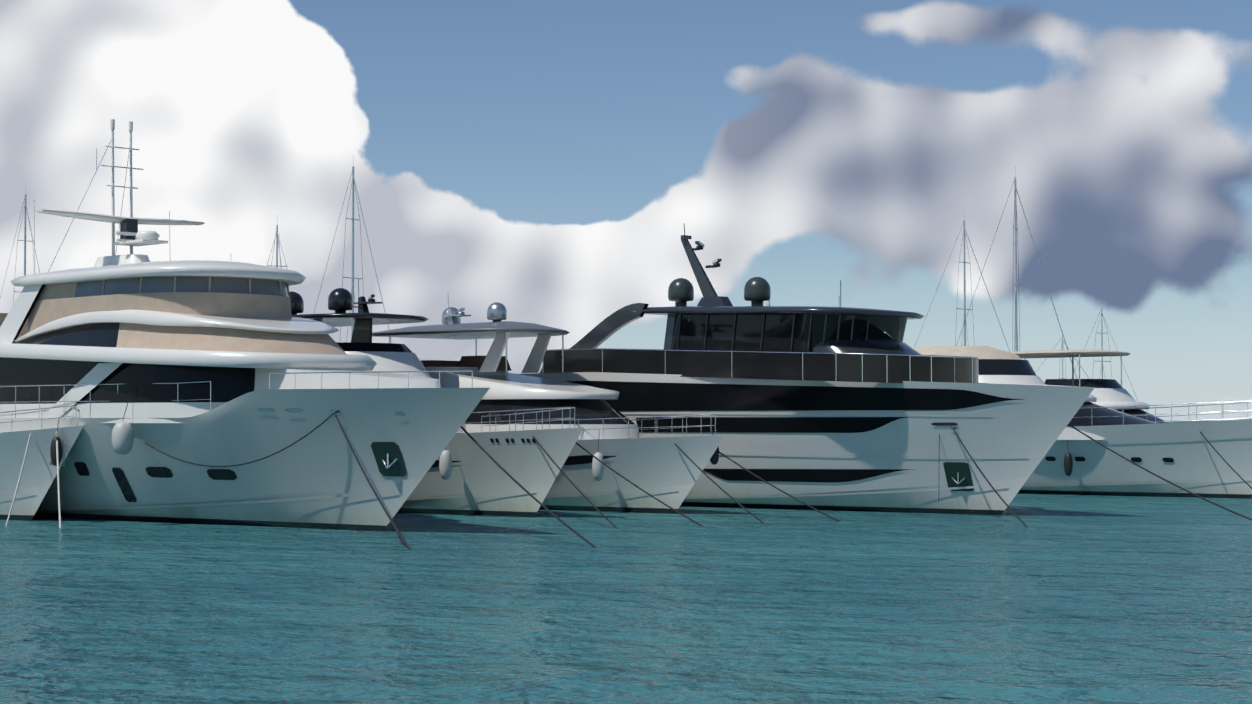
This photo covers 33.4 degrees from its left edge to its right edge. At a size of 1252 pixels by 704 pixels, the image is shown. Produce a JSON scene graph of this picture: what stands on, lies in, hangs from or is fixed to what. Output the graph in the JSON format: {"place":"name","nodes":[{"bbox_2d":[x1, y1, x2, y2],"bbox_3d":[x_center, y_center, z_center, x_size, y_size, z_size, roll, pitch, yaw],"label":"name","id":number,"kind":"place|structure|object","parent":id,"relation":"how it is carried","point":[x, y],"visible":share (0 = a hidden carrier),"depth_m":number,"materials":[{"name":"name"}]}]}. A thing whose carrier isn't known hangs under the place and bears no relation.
{"place":"outdoors","nodes":[
{"label":"outdoors","id":0,"kind":"place"},
{"bbox_2d":[0,421,1251,703],"bbox_3d":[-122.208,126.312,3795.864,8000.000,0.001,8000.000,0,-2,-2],"label":"water","id":1,"kind":"structure","parent":0,"point":[1080,599],"depth_m":32.58,"materials":[{"name":"teal liquid"}]},
{"bbox_2d":[0,193,39,301],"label":"sailboat","id":2,"kind":"object","parent":1,"relation":"on","point":[24,211],"visible":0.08,"depth_m":188.62,"materials":[{"name":"silver metal"}]},
{"bbox_2d":[0,405,82,527],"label":"yacht","id":3,"kind":"object","parent":1,"relation":"on","point":[31,463],"visible":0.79,"depth_m":60.41,"materials":[{"name":"white plastic"}]},
{"bbox_2d":[267,225,286,268],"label":"sailboat","id":4,"kind":"object","parent":1,"relation":"on","point":[277,240],"visible":0.12,"depth_m":174.39,"materials":[{"name":"silver metal"}]},
{"bbox_2d":[0,119,596,549],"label":"yacht","id":5,"kind":"object","parent":1,"relation":"on","point":[214,393],"visible":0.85,"depth_m":57.80,"materials":[{"name":"white plastic"}]},
{"bbox_2d":[314,166,391,341],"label":"sailboat","id":6,"kind":"object","parent":1,"relation":"on","point":[353,219],"visible":0.12,"depth_m":149.61,"materials":[{"name":"silver metal"}]},
{"bbox_2d":[289,279,702,528],"bbox_3d":[-6.974,1.157,66.585,28.906,9.300,6.237,-2,-3,44],"label":"yacht","id":7,"kind":"object","parent":1,"relation":"on","point":[465,474],"visible":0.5,"depth_m":63.80,"materials":[{"name":"white plastic"}]},
{"bbox_2d":[372,299,841,523],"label":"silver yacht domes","id":8,"kind":"structure","parent":1,"relation":"on","point":[668,471],"depth_m":67.28,"materials":[{"name":"white plastic"}]},
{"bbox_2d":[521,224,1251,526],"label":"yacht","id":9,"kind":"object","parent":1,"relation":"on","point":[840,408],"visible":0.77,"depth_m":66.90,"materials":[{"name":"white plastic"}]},
{"bbox_2d":[914,220,1009,350],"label":"sailboat","id":10,"kind":"object","parent":1,"relation":"on","point":[965,309],"visible":0.08,"depth_m":176.10,"materials":[{"name":"silver metal"}]},
{"bbox_2d":[956,177,1076,378],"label":"sailboat","id":11,"kind":"object","parent":1,"relation":"on","point":[1015,225],"visible":0.06,"depth_m":151.10,"materials":[{"name":"silver metal"}]},
{"bbox_2d":[1035,335,1088,378],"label":"sailboat","id":12,"kind":"object","parent":1,"relation":"on","point":[1062,346],"visible":0.02,"depth_m":231.66,"materials":[{"name":"silver metal"}]},
{"bbox_2d":[912,346,1251,498],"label":"yacht","id":13,"kind":"object","parent":1,"relation":"on","point":[1211,459],"visible":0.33,"depth_m":80.02,"materials":[{"name":"white plastic"}]},
{"bbox_2d":[1071,308,1141,409],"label":"sailboat","id":14,"kind":"object","parent":1,"relation":"on","point":[1102,361],"visible":0.08,"depth_m":211.72,"materials":[{"name":"silver metal"}]},
{"bbox_2d":[1006,349,1251,422],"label":"yacht","id":15,"kind":"object","parent":1,"relation":"on","point":[1112,393],"visible":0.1,"depth_m":89.41,"materials":[{"name":"white plastic"}]},
{"bbox_2d":[0,0,1251,420],"label":"sky","id":16,"kind":"structure","parent":0,"point":[548,161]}
]}

